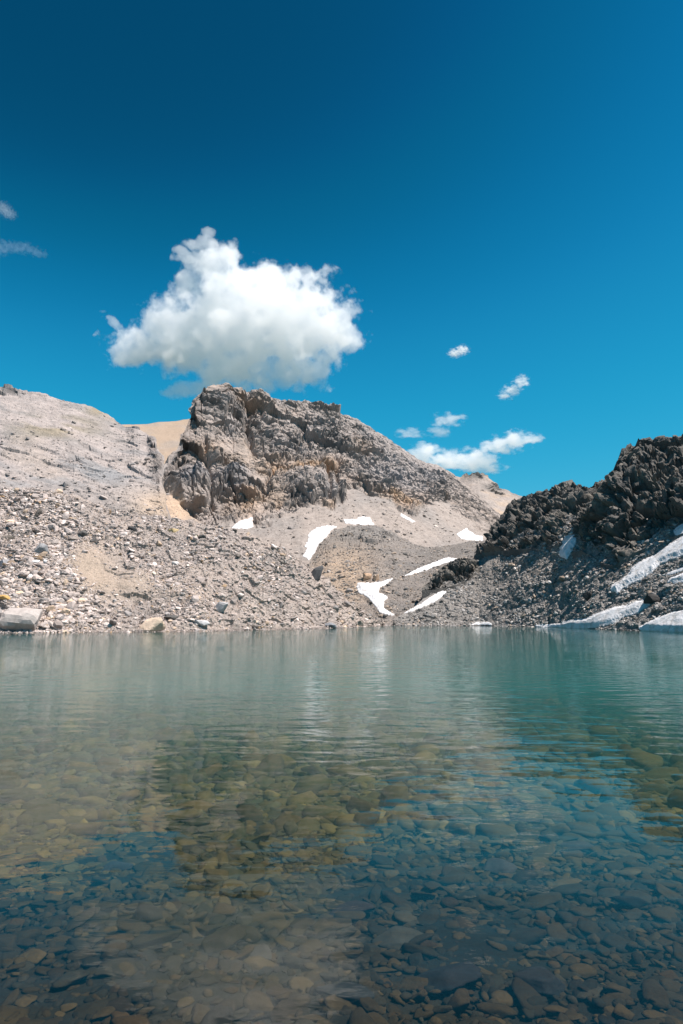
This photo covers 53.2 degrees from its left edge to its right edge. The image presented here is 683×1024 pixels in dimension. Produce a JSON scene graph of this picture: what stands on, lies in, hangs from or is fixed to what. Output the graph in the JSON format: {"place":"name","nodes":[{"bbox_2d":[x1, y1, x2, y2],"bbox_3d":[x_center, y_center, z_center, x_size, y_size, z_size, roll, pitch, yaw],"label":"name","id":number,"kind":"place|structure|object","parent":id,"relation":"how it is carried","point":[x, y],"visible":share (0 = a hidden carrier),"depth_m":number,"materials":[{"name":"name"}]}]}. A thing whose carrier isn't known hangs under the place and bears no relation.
{"place":"outdoors","nodes":[
{"label":"outdoors","id":0,"kind":"place"},
{"bbox_2d":[0,384,170,518],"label":"mountain slope","id":1,"kind":"structure","parent":0,"point":[54,413],"depth_m":179.81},
{"bbox_2d":[0,397,166,517],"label":"scree stones","id":2,"kind":"object","parent":1,"relation":"on","point":[65,484],"visible":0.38,"depth_m":165.26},
{"bbox_2d":[123,419,188,463],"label":"mountain pass","id":3,"kind":"object","parent":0,"point":[167,435],"visible":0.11,"depth_m":575.43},
{"bbox_2d":[0,487,395,688],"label":"terrain moraine","id":4,"kind":"structure","parent":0,"point":[91,569],"depth_m":94.98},
{"bbox_2d":[0,559,8,566],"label":"boulder","id":5,"kind":"object","parent":4,"relation":"on","point":[4,561],"visible":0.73,"depth_m":87.03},
{"bbox_2d":[0,595,10,599],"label":"boulder","id":6,"kind":"object","parent":4,"relation":"on","point":[4,597],"visible":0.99,"depth_m":78.78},
{"bbox_2d":[1,535,14,539],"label":"boulder","id":7,"kind":"object","parent":4,"relation":"on","point":[9,537],"visible":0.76,"depth_m":92.73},
{"bbox_2d":[0,608,42,630],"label":"boulder","id":8,"kind":"object","parent":4,"relation":"on","point":[27,619],"visible":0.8,"depth_m":74.58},
{"bbox_2d":[34,508,42,516],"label":"boulder","id":9,"kind":"object","parent":4,"relation":"on","point":[39,512],"visible":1,"depth_m":98.25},
{"bbox_2d":[34,543,48,553],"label":"boulder","id":10,"kind":"object","parent":4,"relation":"on","point":[41,547],"visible":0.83,"depth_m":88.98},
{"bbox_2d":[64,527,71,534],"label":"boulder","id":11,"kind":"object","parent":4,"relation":"on","point":[68,531],"visible":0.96,"depth_m":95.52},
{"bbox_2d":[78,530,87,536],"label":"boulder","id":12,"kind":"object","parent":4,"relation":"on","point":[82,533],"visible":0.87,"depth_m":95.73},
{"bbox_2d":[140,617,165,631],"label":"boulder","id":13,"kind":"object","parent":4,"relation":"on","point":[156,624],"visible":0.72,"depth_m":79.66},
{"bbox_2d":[164,615,179,619],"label":"boulder","id":14,"kind":"object","parent":4,"relation":"on","point":[168,617],"visible":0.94,"depth_m":82.30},
{"bbox_2d":[0,487,396,632],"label":"scree stones","id":15,"kind":"object","parent":4,"relation":"on","point":[63,604],"visible":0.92,"depth_m":91.90,"materials":[{"name":"stone"}]},
{"bbox_2d":[195,576,205,581],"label":"boulder","id":16,"kind":"object","parent":4,"relation":"on","point":[200,579],"visible":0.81,"depth_m":91.27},
{"bbox_2d":[194,620,209,625],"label":"boulder","id":17,"kind":"object","parent":4,"relation":"on","point":[203,622],"visible":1,"depth_m":82.43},
{"bbox_2d":[214,602,227,612],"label":"boulder","id":18,"kind":"object","parent":4,"relation":"on","point":[221,607],"visible":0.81,"depth_m":87.48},
{"bbox_2d":[311,565,322,580],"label":"boulder","id":19,"kind":"object","parent":4,"relation":"on","point":[316,572],"visible":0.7,"depth_m":114.01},
{"bbox_2d":[325,622,336,627],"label":"boulder","id":20,"kind":"object","parent":4,"relation":"on","point":[331,625],"visible":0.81,"depth_m":104.25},
{"bbox_2d":[162,382,499,564],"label":"mountain peak","id":21,"kind":"structure","parent":0,"point":[328,452],"depth_m":316.73,"materials":[{"name":"stone"}]},
{"bbox_2d":[232,517,252,528],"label":"snow patch","id":22,"kind":"object","parent":21,"relation":"on","point":[244,524],"visible":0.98,"depth_m":265.33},
{"bbox_2d":[303,525,336,559],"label":"snow patch","id":23,"kind":"object","parent":21,"relation":"on","point":[317,536],"visible":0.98,"depth_m":250.27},
{"bbox_2d":[166,394,483,564],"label":"scree stones","id":24,"kind":"object","parent":21,"relation":"on","point":[341,520],"visible":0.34,"depth_m":275.94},
{"bbox_2d":[344,516,373,524],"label":"snow patch","id":25,"kind":"object","parent":21,"relation":"on","point":[363,520],"visible":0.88,"depth_m":270.65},
{"bbox_2d":[400,513,414,522],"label":"snow streak","id":26,"kind":"object","parent":21,"relation":"on","point":[406,517],"visible":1,"depth_m":283.72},
{"bbox_2d":[457,528,482,540],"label":"snow patch","id":27,"kind":"object","parent":21,"relation":"on","point":[465,534],"visible":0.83,"depth_m":286.60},
{"bbox_2d":[0,626,682,746],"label":"lake water","id":28,"kind":"structure","parent":0,"point":[167,659],"depth_m":24.69,"materials":[{"name":"liquid"}]},
{"bbox_2d":[0,672,682,1023],"bbox_3d":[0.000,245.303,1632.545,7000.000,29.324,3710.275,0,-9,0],"label":"lakebed ground","id":29,"kind":"structure","parent":0,"point":[476,946],"depth_m":4.20,"materials":[{"name":"stone"}]},
{"bbox_2d":[29,901,47,907],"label":"lakebed stone","id":30,"kind":"object","parent":29,"relation":"on","point":[38,904],"visible":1,"depth_m":4.75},
{"bbox_2d":[110,879,121,893],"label":"lakebed stone","id":31,"kind":"object","parent":29,"relation":"on","point":[115,884],"visible":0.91,"depth_m":5.13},
{"bbox_2d":[101,861,133,871],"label":"lakebed stone","id":32,"kind":"object","parent":29,"relation":"on","point":[110,865],"visible":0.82,"depth_m":5.54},
{"bbox_2d":[109,821,128,827],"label":"lakebed stone","id":33,"kind":"object","parent":29,"relation":"on","point":[120,824],"visible":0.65,"depth_m":6.85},
{"bbox_2d":[143,798,160,805],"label":"lakebed stone","id":34,"kind":"object","parent":29,"relation":"on","point":[154,801],"visible":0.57,"depth_m":7.99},
{"bbox_2d":[149,759,167,768],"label":"lakebed stone","id":35,"kind":"object","parent":29,"relation":"on","point":[157,763],"visible":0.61,"depth_m":10.30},
{"bbox_2d":[161,878,183,886],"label":"lakebed stone","id":36,"kind":"object","parent":29,"relation":"on","point":[170,882],"visible":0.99,"depth_m":5.17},
{"bbox_2d":[173,833,191,841],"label":"lakebed stone","id":37,"kind":"object","parent":29,"relation":"on","point":[177,836],"visible":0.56,"depth_m":6.44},
{"bbox_2d":[205,777,223,783],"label":"lakebed stone","id":38,"kind":"object","parent":29,"relation":"on","point":[216,780],"visible":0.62,"depth_m":9.04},
{"bbox_2d":[203,868,228,884],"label":"lakebed stone","id":39,"kind":"object","parent":29,"relation":"on","point":[216,876],"visible":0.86,"depth_m":5.26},
{"bbox_2d":[201,923,246,952],"bbox_3d":[-0.707,2.573,4.122,0.282,0.068,0.174,-12,11,-43],"label":"lakebed stone","id":40,"kind":"object","parent":29,"relation":"on","point":[226,938],"visible":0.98,"depth_m":4.09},
{"bbox_2d":[248,921,260,927],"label":"lakebed stone","id":41,"kind":"object","parent":29,"relation":"on","point":[255,924],"visible":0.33,"depth_m":4.38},
{"bbox_2d":[248,943,271,960],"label":"lakebed stone","id":42,"kind":"object","parent":29,"relation":"on","point":[263,950],"visible":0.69,"depth_m":3.93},
{"bbox_2d":[293,771,306,775],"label":"lakebed stone","id":43,"kind":"object","parent":29,"relation":"on","point":[298,773],"visible":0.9,"depth_m":9.68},
{"bbox_2d":[291,1014,323,1023],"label":"lakebed stone","id":44,"kind":"object","parent":29,"relation":"on","point":[315,1018],"visible":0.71,"depth_m":3.21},
{"bbox_2d":[304,757,316,764],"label":"lakebed stone","id":45,"kind":"object","parent":29,"relation":"on","point":[309,760],"visible":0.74,"depth_m":10.85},
{"bbox_2d":[322,851,331,856],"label":"lakebed stone","id":46,"kind":"object","parent":29,"relation":"on","point":[327,853],"visible":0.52,"depth_m":5.91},
{"bbox_2d":[322,877,339,890],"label":"lakebed stone","id":47,"kind":"object","parent":29,"relation":"on","point":[333,882],"visible":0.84,"depth_m":5.16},
{"bbox_2d":[0,686,682,1023],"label":"lakebed pebbles","id":48,"kind":"object","parent":29,"relation":"on","point":[41,810],"visible":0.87,"depth_m":6.19,"materials":[{"name":"stone"}]},
{"bbox_2d":[0,898,14,905],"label":"lakebed stone","id":49,"kind":"object","parent":48,"relation":"on","point":[8,899],"visible":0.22,"depth_m":4.79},
{"bbox_2d":[18,779,28,787],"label":"lakebed stone","id":50,"kind":"object","parent":48,"relation":"on","point":[24,782],"visible":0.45,"depth_m":8.92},
{"bbox_2d":[44,871,57,877],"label":"lakebed stone","id":51,"kind":"object","parent":48,"relation":"on","point":[49,873],"visible":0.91,"depth_m":5.43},
{"bbox_2d":[56,788,78,792],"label":"lakebed stone","id":52,"kind":"object","parent":48,"relation":"on","point":[62,790],"visible":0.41,"depth_m":8.54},
{"bbox_2d":[65,907,95,931],"bbox_3d":[-1.700,2.660,4.457,0.105,0.056,0.232,13,16,21],"label":"lakebed stone","id":53,"kind":"object","parent":48,"relation":"on","point":[80,919],"visible":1,"depth_m":4.44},
{"bbox_2d":[83,887,92,895],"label":"lakebed stone","id":54,"kind":"object","parent":48,"relation":"on","point":[88,891],"visible":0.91,"depth_m":5.03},
{"bbox_2d":[101,942,126,951],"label":"lakebed stone","id":55,"kind":"object","parent":48,"relation":"on","point":[121,946],"visible":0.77,"depth_m":4.05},
{"bbox_2d":[131,929,182,948],"bbox_3d":[-1.132,2.604,4.175,0.307,0.063,0.127,5,-10,-31],"label":"lakebed stone","id":56,"kind":"object","parent":48,"relation":"on","point":[157,937],"visible":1,"depth_m":4.14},
{"bbox_2d":[184,826,198,834],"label":"lakebed stone","id":57,"kind":"object","parent":48,"relation":"on","point":[190,829],"visible":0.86,"depth_m":6.80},
{"bbox_2d":[189,873,203,879],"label":"lakebed stone","id":58,"kind":"object","parent":48,"relation":"on","point":[196,875],"visible":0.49,"depth_m":5.30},
{"bbox_2d":[195,925,222,935],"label":"lakebed stone","id":59,"kind":"object","parent":48,"relation":"on","point":[206,930],"visible":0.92,"depth_m":4.29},
{"bbox_2d":[205,845,216,851],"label":"lakebed stone","id":60,"kind":"object","parent":48,"relation":"on","point":[212,847],"visible":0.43,"depth_m":6.11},
{"bbox_2d":[213,756,223,762],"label":"lakebed stone","id":61,"kind":"object","parent":48,"relation":"on","point":[219,759],"visible":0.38,"depth_m":10.72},
{"bbox_2d":[215,770,236,778],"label":"lakebed stone","id":62,"kind":"object","parent":48,"relation":"on","point":[223,774],"visible":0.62,"depth_m":9.48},
{"bbox_2d":[310,917,351,934],"bbox_3d":[-0.080,2.620,4.339,0.301,0.070,0.110,5,-10,-32],"label":"lakebed stone","id":63,"kind":"object","parent":48,"relation":"on","point":[322,923],"visible":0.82,"depth_m":4.33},
{"bbox_2d":[363,943,380,953],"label":"lakebed stone","id":64,"kind":"object","parent":48,"relation":"on","point":[370,947],"visible":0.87,"depth_m":4.00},
{"bbox_2d":[380,829,392,840],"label":"lakebed stone","id":65,"kind":"object","parent":48,"relation":"on","point":[385,833],"visible":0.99,"depth_m":6.60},
{"bbox_2d":[407,871,417,876],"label":"lakebed stone","id":66,"kind":"object","parent":48,"relation":"on","point":[412,873],"visible":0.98,"depth_m":5.36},
{"bbox_2d":[417,802,427,809],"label":"lakebed stone","id":67,"kind":"object","parent":48,"relation":"on","point":[423,805],"visible":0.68,"depth_m":7.72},
{"bbox_2d":[417,961,481,992],"bbox_3d":[0.561,2.453,3.603,0.347,0.081,0.296,-11,-15,-18],"label":"lakebed stone","id":68,"kind":"object","parent":48,"relation":"on","point":[450,977],"visible":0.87,"depth_m":3.57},
{"bbox_2d":[481,879,489,885],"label":"lakebed stone","id":69,"kind":"object","parent":48,"relation":"on","point":[486,882],"visible":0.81,"depth_m":5.20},
{"bbox_2d":[482,974,494,986],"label":"lakebed stone","id":70,"kind":"object","parent":48,"relation":"on","point":[488,979],"visible":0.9,"depth_m":3.60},
{"bbox_2d":[488,820,504,823],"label":"lakebed stone","id":71,"kind":"object","parent":48,"relation":"on","point":[498,821],"visible":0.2,"depth_m":6.92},
{"bbox_2d":[482,858,516,874],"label":"lakebed stone","id":72,"kind":"object","parent":48,"relation":"on","point":[495,866],"visible":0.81,"depth_m":5.48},
{"bbox_2d":[512,966,565,996],"bbox_3d":[1.044,2.457,3.542,0.253,0.124,0.205,6,-11,-36],"label":"lakebed stone","id":73,"kind":"object","parent":48,"relation":"on","point":[541,980],"visible":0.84,"depth_m":3.50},
{"bbox_2d":[537,771,552,776],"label":"lakebed stone","id":74,"kind":"object","parent":48,"relation":"on","point":[541,773],"visible":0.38,"depth_m":9.51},
{"bbox_2d":[559,841,594,850],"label":"lakebed stone","id":75,"kind":"object","parent":48,"relation":"on","point":[576,845],"visible":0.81,"depth_m":6.11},
{"bbox_2d":[591,793,600,799],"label":"lakebed stone","id":76,"kind":"object","parent":48,"relation":"on","point":[597,796],"visible":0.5,"depth_m":8.13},
{"bbox_2d":[658,970,681,982],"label":"lakebed stone","id":77,"kind":"object","parent":48,"relation":"on","point":[670,974],"visible":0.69,"depth_m":3.63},
{"bbox_2d":[315,982,374,1001],"bbox_3d":[0.019,2.433,3.456,0.312,0.080,0.169,-5,-10,31],"label":"lakebed stone","id":78,"kind":"object","parent":29,"relation":"on","point":[352,992],"visible":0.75,"depth_m":3.43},
{"bbox_2d":[328,900,373,915],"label":"lakebed stone","id":79,"kind":"object","parent":29,"relation":"on","point":[357,905],"visible":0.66,"depth_m":4.59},
{"bbox_2d":[343,949,362,957],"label":"lakebed stone","id":80,"kind":"object","parent":29,"relation":"on","point":[353,953],"visible":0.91,"depth_m":3.90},
{"bbox_2d":[359,997,383,1014],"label":"lakebed stone","id":81,"kind":"object","parent":29,"relation":"on","point":[369,1004],"visible":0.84,"depth_m":3.32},
{"bbox_2d":[369,884,381,903],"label":"lakebed stone","id":82,"kind":"object","parent":29,"relation":"on","point":[375,893],"visible":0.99,"depth_m":4.89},
{"bbox_2d":[371,925,423,949],"bbox_3d":[0.349,2.593,4.137,0.348,0.080,0.208,6,-10,-33],"label":"lakebed stone","id":83,"kind":"object","parent":29,"relation":"on","point":[395,937],"visible":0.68,"depth_m":4.12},
{"bbox_2d":[408,952,423,966],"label":"lakebed stone","id":84,"kind":"object","parent":29,"relation":"on","point":[415,959],"visible":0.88,"depth_m":3.83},
{"bbox_2d":[441,886,454,892],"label":"lakebed stone","id":85,"kind":"object","parent":29,"relation":"on","point":[449,889],"visible":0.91,"depth_m":5.03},
{"bbox_2d":[446,988,469,1016],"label":"lakebed stone","id":86,"kind":"object","parent":29,"relation":"on","point":[459,1001],"visible":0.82,"depth_m":3.32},
{"bbox_2d":[462,772,477,780],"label":"lakebed stone","id":87,"kind":"object","parent":29,"relation":"on","point":[465,776],"visible":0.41,"depth_m":9.22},
{"bbox_2d":[461,838,483,848],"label":"lakebed stone","id":88,"kind":"object","parent":29,"relation":"on","point":[477,843],"visible":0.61,"depth_m":6.21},
{"bbox_2d":[514,943,524,951],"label":"lakebed stone","id":89,"kind":"object","parent":29,"relation":"on","point":[520,947],"visible":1,"depth_m":4.03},
{"bbox_2d":[518,755,533,759],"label":"lakebed stone","id":90,"kind":"object","parent":29,"relation":"on","point":[529,756],"visible":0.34,"depth_m":10.96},
{"bbox_2d":[556,956,563,962],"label":"lakebed stone","id":91,"kind":"object","parent":29,"relation":"on","point":[560,959],"visible":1,"depth_m":3.89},
{"bbox_2d":[561,766,581,772],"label":"lakebed stone","id":92,"kind":"object","parent":29,"relation":"on","point":[578,770],"visible":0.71,"depth_m":10.01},
{"bbox_2d":[578,889,595,897],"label":"lakebed stone","id":93,"kind":"object","parent":29,"relation":"on","point":[587,893],"visible":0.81,"depth_m":4.89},
{"bbox_2d":[586,851,597,857],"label":"lakebed stone","id":94,"kind":"object","parent":29,"relation":"on","point":[594,854],"visible":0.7,"depth_m":5.90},
{"bbox_2d":[619,783,629,789],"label":"lakebed stone","id":95,"kind":"object","parent":29,"relation":"on","point":[624,786],"visible":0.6,"depth_m":8.79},
{"bbox_2d":[620,794,634,802],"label":"lakebed stone","id":96,"kind":"object","parent":29,"relation":"on","point":[627,798],"visible":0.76,"depth_m":8.01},
{"bbox_2d":[653,860,669,868],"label":"lakebed stone","id":97,"kind":"object","parent":29,"relation":"on","point":[660,862],"visible":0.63,"depth_m":5.64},
{"bbox_2d":[0,0,682,496],"label":"sky","id":98,"kind":"structure","parent":0,"point":[453,226],"materials":[{"name":"blue"}]},
{"bbox_2d":[308,525,485,624],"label":"terrain hummock","id":99,"kind":"object","parent":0,"point":[352,542],"visible":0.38,"depth_m":196.88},
{"bbox_2d":[363,573,371,580],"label":"boulder","id":100,"kind":"object","parent":99,"relation":"on","point":[366,576],"visible":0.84,"depth_m":168.91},
{"bbox_2d":[356,578,393,615],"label":"snow patch","id":101,"kind":"object","parent":99,"relation":"on","point":[370,591],"visible":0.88,"depth_m":157.35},
{"bbox_2d":[308,525,482,625],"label":"scree stones","id":102,"kind":"object","parent":99,"relation":"on","point":[388,592],"visible":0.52,"depth_m":182.60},
{"bbox_2d":[405,557,456,575],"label":"snow strip","id":103,"kind":"object","parent":99,"relation":"on","point":[436,563],"visible":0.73,"depth_m":189.94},
{"bbox_2d":[455,472,521,514],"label":"mountain ridge","id":104,"kind":"structure","parent":0,"point":[490,492],"depth_m":475.75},
{"bbox_2d":[394,515,682,686],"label":"terrain scree","id":105,"kind":"structure","parent":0,"point":[486,560],"depth_m":127.56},
{"bbox_2d":[404,591,445,613],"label":"snow strip","id":106,"kind":"object","parent":105,"relation":"on","point":[432,599],"visible":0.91,"depth_m":144.70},
{"bbox_2d":[422,558,479,598],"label":"rock outcrop","id":107,"kind":"object","parent":105,"relation":"on","point":[464,568],"visible":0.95,"depth_m":151.83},
{"bbox_2d":[471,621,491,624],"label":"snow strip","id":108,"kind":"object","parent":105,"relation":"on","point":[483,623],"visible":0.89,"depth_m":133.84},
{"bbox_2d":[386,515,682,630],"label":"scree stones","id":109,"kind":"object","parent":105,"relation":"on","point":[623,570],"visible":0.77,"depth_m":120.59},
{"bbox_2d":[559,534,575,558],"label":"snow patch","id":110,"kind":"object","parent":105,"relation":"on","point":[568,541],"visible":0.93,"depth_m":128.45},
{"bbox_2d":[582,591,591,600],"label":"boulder","id":111,"kind":"object","parent":105,"relation":"on","point":[587,595],"visible":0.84,"depth_m":107.12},
{"bbox_2d":[535,599,650,628],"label":"snow strip","id":112,"kind":"object","parent":105,"relation":"on","point":[607,617],"visible":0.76,"depth_m":96.43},
{"bbox_2d":[611,536,682,593],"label":"snow field","id":113,"kind":"structure","parent":105,"relation":"on","point":[641,570],"depth_m":98.89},
{"bbox_2d":[643,593,660,603],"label":"boulder","id":114,"kind":"object","parent":105,"relation":"on","point":[651,598],"visible":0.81,"depth_m":89.32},
{"bbox_2d":[639,610,682,631],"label":"snow bank","id":115,"kind":"structure","parent":105,"relation":"on","point":[671,622],"depth_m":80.78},
{"bbox_2d":[664,567,682,575],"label":"snow streak","id":116,"kind":"object","parent":105,"relation":"on","point":[675,571],"visible":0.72,"depth_m":91.56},
{"bbox_2d":[667,573,682,583],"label":"snow patch","id":117,"kind":"object","parent":105,"relation":"on","point":[676,579],"visible":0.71,"depth_m":89.14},
{"bbox_2d":[673,524,682,534],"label":"snow patch","id":118,"kind":"object","parent":105,"relation":"on","point":[679,530],"visible":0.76,"depth_m":101.11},
{"bbox_2d":[474,479,604,559],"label":"dark crag","id":119,"kind":"structure","parent":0,"point":[545,511],"depth_m":152.32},
{"bbox_2d":[572,434,682,570],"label":"dark crag","id":120,"kind":"structure","parent":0,"point":[642,483],"depth_m":119.40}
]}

